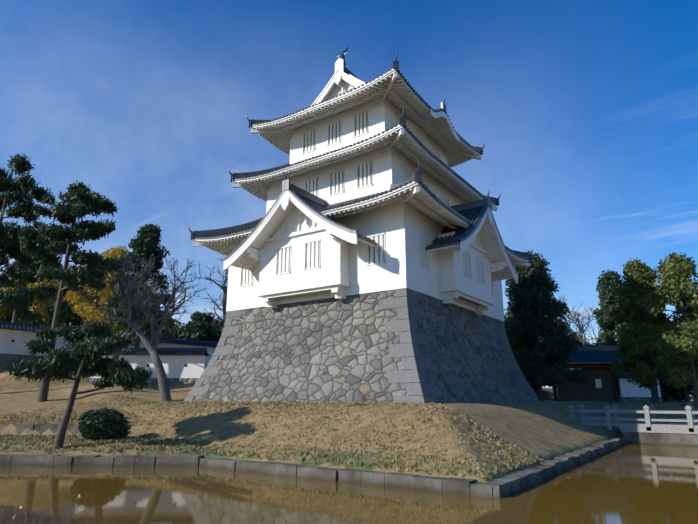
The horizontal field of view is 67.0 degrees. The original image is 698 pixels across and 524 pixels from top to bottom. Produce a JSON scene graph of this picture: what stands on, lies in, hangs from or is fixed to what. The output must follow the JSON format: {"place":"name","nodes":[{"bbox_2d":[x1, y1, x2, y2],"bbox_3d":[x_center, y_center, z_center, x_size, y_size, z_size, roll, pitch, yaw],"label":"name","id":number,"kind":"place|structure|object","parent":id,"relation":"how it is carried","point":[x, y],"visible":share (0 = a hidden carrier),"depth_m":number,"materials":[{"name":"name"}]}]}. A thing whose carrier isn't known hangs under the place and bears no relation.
{"place":"outdoors","nodes":[
{"label":"outdoors","id":0,"kind":"place"},
{"bbox_2d":[0,353,206,367],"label":"footing wall","id":1,"kind":"structure","parent":0,"point":[6,360],"depth_m":41.91,"materials":[{"name":"grey stone"}]},
{"bbox_2d":[0,322,217,347],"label":"tile wall","id":2,"kind":"structure","parent":0,"point":[18,326],"depth_m":51.02,"materials":[{"name":"grey tile"}]},
{"bbox_2d":[0,443,697,523],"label":"moat water","id":3,"kind":"structure","parent":0,"point":[628,483],"depth_m":13.67,"materials":[{"name":"brown liquid"}]},
{"bbox_2d":[0,359,697,482],"bbox_3d":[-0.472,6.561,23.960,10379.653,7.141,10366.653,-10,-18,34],"label":"terrain","id":4,"kind":"structure","parent":0,"point":[547,428],"depth_m":22.02,"materials":[{"name":"brown plant"}]},
{"bbox_2d":[0,315,12,322],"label":"shrub","id":5,"kind":"object","parent":4,"relation":"on","point":[8,319],"visible":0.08,"depth_m":57.32,"materials":[{"name":"green plant"}]},
{"bbox_2d":[0,153,52,323],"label":"tall pine","id":6,"kind":"object","parent":4,"relation":"on","point":[29,191],"depth_m":39.36,"materials":[{"name":"green plant"}]},
{"bbox_2d":[0,278,59,325],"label":"ginkgo","id":7,"kind":"object","parent":4,"relation":"on","point":[43,303],"depth_m":59.82,"materials":[{"name":"yellow plant"}]},
{"bbox_2d":[0,221,62,322],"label":"tree","id":8,"kind":"object","parent":4,"relation":"on","point":[43,293],"depth_m":50.90,"materials":[{"name":"green plant"}]},
{"bbox_2d":[3,274,69,326],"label":"tree","id":9,"kind":"object","parent":4,"relation":"on","point":[50,323],"depth_m":64.97,"materials":[{"name":"green plant"}]},
{"bbox_2d":[0,504,86,523],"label":"water plants","id":10,"kind":"object","parent":4,"relation":"on","point":[34,520],"visible":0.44,"depth_m":7.15,"materials":[{"name":"green plant"}]},
{"bbox_2d":[16,298,82,326],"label":"tree","id":11,"kind":"object","parent":4,"relation":"on","point":[67,315],"depth_m":57.42,"materials":[{"name":"green plant"}]},
{"bbox_2d":[17,180,123,401],"bbox_3d":[-18.928,1.815,35.336,6.476,15.212,6.800,-10,-18,34],"label":"tall pine","id":12,"kind":"object","parent":4,"relation":"on","point":[89,203],"depth_m":34.85,"materials":[{"name":"green plant"}]},
{"bbox_2d":[3,320,151,448],"bbox_3d":[-11.226,5.098,21.809,5.717,5.604,4.861,-10,-18,34],"label":"pine","id":13,"kind":"object","parent":4,"relation":"on","point":[95,349],"depth_m":21.68,"materials":[{"name":"green plant"}]},
{"bbox_2d":[72,318,82,325],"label":"shrub","id":14,"kind":"object","parent":4,"relation":"on","point":[78,323],"depth_m":70.11,"materials":[{"name":"green plant"}]},
{"bbox_2d":[44,284,116,325],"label":"tree","id":15,"kind":"object","parent":4,"relation":"on","point":[76,288],"depth_m":70.28,"materials":[{"name":"plant"}]},
{"bbox_2d":[0,503,192,523],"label":"plants","id":16,"kind":"object","parent":4,"relation":"on","point":[9,521],"depth_m":7.15,"materials":[{"name":"green plant"}]},
{"bbox_2d":[62,246,143,332],"bbox_3d":[-24.194,4.298,52.957,7.679,12.499,7.716,-10,-18,34],"label":"ginkgo","id":17,"kind":"object","parent":4,"relation":"on","point":[103,296],"depth_m":50.88,"materials":[{"name":"yellow plant"}]},
{"bbox_2d":[76,404,131,440],"bbox_3d":[-11.037,7.211,23.755,2.448,1.892,2.152,-10,-18,34],"label":"round bush","id":18,"kind":"object","parent":4,"relation":"on","point":[84,420],"depth_m":23.16,"materials":[{"name":"green plant"}]},
{"bbox_2d":[0,329,215,364],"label":"wall plaster","id":19,"kind":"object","parent":4,"relation":"on","point":[16,346],"visible":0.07,"depth_m":42.90,"materials":[{"name":"white paint"}]},
{"bbox_2d":[104,223,174,347],"bbox_3d":[-18.884,2.984,48.652,5.397,13.875,6.562,-10,-18,34],"label":"evergreen","id":20,"kind":"object","parent":4,"relation":"on","point":[145,243],"depth_m":48.71,"materials":[{"name":"green plant"}]},
{"bbox_2d":[72,249,208,400],"bbox_3d":[-13.492,4.288,35.472,9.126,10.647,7.428,11,-18,-36],"label":"bare cherry","id":21,"kind":"object","parent":4,"relation":"on","point":[164,391],"visible":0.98,"depth_m":35.08,"materials":[{"name":"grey plant"}]},
{"bbox_2d":[89,378,198,384],"bbox_3d":[-15.671,9.557,40.885,8.747,1.050,0.560,0,-15,-1],"label":"wall footing","id":22,"kind":"object","parent":4,"relation":"on","point":[179,381],"depth_m":40.70,"materials":[{"name":"grey stone"}]},
{"bbox_2d":[120,314,175,337],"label":"tree","id":23,"kind":"object","parent":4,"relation":"on","point":[147,332],"visible":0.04,"depth_m":60.22,"materials":[{"name":"green plant"}]},
{"bbox_2d":[90,355,206,377],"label":"wall","id":24,"kind":"structure","parent":4,"relation":"on","point":[173,366],"depth_m":41.14,"materials":[{"name":"white paint"}]},
{"bbox_2d":[105,348,207,355],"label":"wall tiles","id":25,"kind":"object","parent":24,"relation":"on","point":[169,351],"depth_m":41.29,"materials":[{"name":"grey tile"}]},
{"bbox_2d":[108,256,198,359],"bbox_3d":[-15.060,4.656,40.797,6.005,9.990,7.371,0,-15,-1],"label":"bare cherry","id":26,"kind":"object","parent":4,"relation":"on","point":[129,331],"visible":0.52,"depth_m":40.33,"materials":[{"name":"brown plant"}]},
{"bbox_2d":[162,310,181,329],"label":"tree","id":27,"kind":"object","parent":4,"relation":"on","point":[176,325],"visible":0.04,"depth_m":96.32,"materials":[{"name":"green plant"}]},
{"bbox_2d":[169,327,190,339],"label":"tree","id":28,"kind":"object","parent":4,"relation":"on","point":[177,333],"visible":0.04,"depth_m":68.44,"materials":[{"name":"green plant"}]},
{"bbox_2d":[171,311,220,331],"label":"tree","id":29,"kind":"object","parent":4,"relation":"on","point":[198,316],"visible":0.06,"depth_m":98.01,"materials":[{"name":"green plant"}]},
{"bbox_2d":[179,321,220,341],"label":"tree","id":30,"kind":"object","parent":4,"relation":"on","point":[204,332],"visible":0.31,"depth_m":67.71,"materials":[{"name":"green plant"}]},
{"bbox_2d":[188,258,228,327],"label":"bare cherry","id":31,"kind":"object","parent":4,"relation":"on","point":[224,289],"visible":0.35,"depth_m":38.30,"materials":[{"name":"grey plant"}]},
{"bbox_2d":[210,319,222,335],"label":"tree","id":32,"kind":"object","parent":4,"relation":"on","point":[218,326],"visible":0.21,"depth_m":73.43,"materials":[{"name":"green plant"}]},
{"bbox_2d":[0,401,540,473],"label":"green grass tufts","id":33,"kind":"object","parent":4,"relation":"on","point":[152,442],"visible":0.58,"depth_m":20.96,"materials":[{"name":"plant"}]},
{"bbox_2d":[0,423,626,497],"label":"stone edging","id":34,"kind":"object","parent":4,"relation":"on","point":[504,486],"visible":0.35,"depth_m":18.10,"materials":[{"name":"grey stone"}]},
{"bbox_2d":[187,288,536,403],"bbox_3d":[1.663,6.503,34.395,16.025,5.900,17.585,-10,-18,34],"label":"stone base","id":35,"kind":"object","parent":4,"relation":"on","point":[325,350],"visible":0.79,"depth_m":28.09,"materials":[{"name":"grey stone"}]},
{"bbox_2d":[184,288,539,402],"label":"corner stones","id":36,"kind":"object","parent":4,"relation":"on","point":[408,350],"visible":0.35,"depth_m":25.56,"materials":[{"name":"grey stone"}]},
{"bbox_2d":[531,373,548,389],"bbox_3d":[21.332,12.305,62.764,6.003,6.548,7.479,0,-15,0],"label":"shrub","id":37,"kind":"object","parent":4,"relation":"on","point":[542,383],"depth_m":61.07,"materials":[{"name":"green plant"}]},
{"bbox_2d":[532,339,556,400],"bbox_3d":[24.284,12.523,61.824,7.481,8.184,7.088,-10,-18,34],"label":"shrub","id":38,"kind":"object","parent":4,"relation":"on","point":[543,386],"depth_m":62.27,"materials":[{"name":"green plant"}]},
{"bbox_2d":[504,251,587,400],"bbox_3d":[16.860,5.866,48.284,7.828,13.915,8.516,-10,-18,34],"label":"tree","id":39,"kind":"object","parent":4,"relation":"on","point":[531,293],"depth_m":46.66,"materials":[{"name":"green plant"}]},
{"bbox_2d":[540,321,578,340],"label":"tree","id":40,"kind":"object","parent":4,"relation":"on","point":[571,331],"depth_m":97.53,"materials":[{"name":"plant"}]},
{"bbox_2d":[560,300,590,337],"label":"bare tree","id":41,"kind":"object","parent":4,"relation":"on","point":[574,319],"visible":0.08,"depth_m":65.50,"materials":[{"name":"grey plant"}]},
{"bbox_2d":[543,361,619,401],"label":"gate","id":42,"kind":"structure","parent":4,"relation":"on","point":[608,391],"depth_m":49.67,"materials":[{"name":"brown wood"}]},
{"bbox_2d":[565,345,621,361],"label":"gate roof tiles","id":43,"kind":"object","parent":42,"relation":"on","point":[596,353],"visible":0.52,"depth_m":49.94,"materials":[{"name":"tile"}]},
{"bbox_2d":[558,294,605,344],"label":"bare tree","id":44,"kind":"object","parent":4,"relation":"on","point":[581,330],"visible":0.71,"depth_m":55.51,"materials":[{"name":"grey plant"}]},
{"bbox_2d":[551,338,616,399],"bbox_3d":[25.314,11.716,56.911,7.604,7.471,8.825,1,-15,-5],"label":"shrub","id":45,"kind":"object","parent":4,"relation":"on","point":[586,343],"visible":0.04,"depth_m":54.57,"materials":[{"name":"green plant"}]},
{"bbox_2d":[586,326,602,344],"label":"tree","id":46,"kind":"object","parent":4,"relation":"on","point":[594,335],"visible":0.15,"depth_m":68.44,"materials":[{"name":"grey plant"}]},
{"bbox_2d":[593,269,637,388],"bbox_3d":[28.303,7.684,55.039,6.078,13.992,5.929,-10,-18,34],"label":"tree","id":47,"kind":"object","parent":4,"relation":"on","point":[608,281],"depth_m":55.57,"materials":[{"name":"green plant"}]},
{"bbox_2d":[568,404,697,433],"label":"bridge railing","id":48,"kind":"object","parent":4,"relation":"on","point":[668,426],"visible":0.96,"depth_m":30.61,"materials":[{"name":"white wood"}]},
{"bbox_2d":[620,397,662,401],"bbox_3d":[26.980,13.002,48.579,3.541,1.050,0.560,-1,-15,3],"label":"wall base","id":49,"kind":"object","parent":4,"relation":"on","point":[635,399],"depth_m":48.41,"materials":[{"name":"stone"}]},
{"bbox_2d":[618,378,660,396],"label":"wall","id":50,"kind":"structure","parent":49,"relation":"on","point":[627,388],"depth_m":48.73,"materials":[{"name":"white paint"}]},
{"bbox_2d":[610,258,690,402],"bbox_3d":[23.011,5.349,40.765,6.021,11.335,5.551,-10,-18,34],"label":"tree","id":51,"kind":"object","parent":4,"relation":"on","point":[639,277],"depth_m":40.46,"materials":[{"name":"green plant"}]},
{"bbox_2d":[623,432,697,445],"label":"bridge deck","id":52,"kind":"structure","parent":4,"relation":"on","point":[662,438],"depth_m":29.41,"materials":[{"name":"grey concrete"}]},
{"bbox_2d":[634,251,697,406],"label":"tree","id":53,"kind":"object","parent":4,"relation":"on","point":[675,272],"depth_m":35.93,"materials":[{"name":"green plant"}]},
{"bbox_2d":[653,328,697,401],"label":"shrub","id":54,"kind":"object","parent":4,"relation":"on","point":[675,392],"depth_m":52.05,"materials":[{"name":"green plant"}]},
{"bbox_2d":[660,369,691,401],"bbox_3d":[34.004,12.323,57.068,8.383,6.836,7.475,-10,-18,34],"label":"shrub","id":55,"kind":"object","parent":4,"relation":"on","point":[672,394],"depth_m":56.43,"materials":[{"name":"green plant"}]},
{"bbox_2d":[0,0,697,396],"label":"sky","id":56,"kind":"structure","parent":0,"point":[584,113],"materials":[{"name":"blue"}]},
{"bbox_2d":[192,69,529,321],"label":"castle walls","id":57,"kind":"structure","parent":0,"point":[291,249],"depth_m":30.75,"materials":[{"name":"white paint"}]},
{"bbox_2d":[188,46,532,273],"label":"castle roof tiles","id":58,"kind":"object","parent":57,"relation":"on","point":[472,214],"visible":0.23,"depth_m":30.99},
{"bbox_2d":[616,372,656,378],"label":"roof","id":59,"kind":"structure","parent":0,"point":[623,375],"depth_m":49.14,"materials":[{"name":"tile"}]}
]}

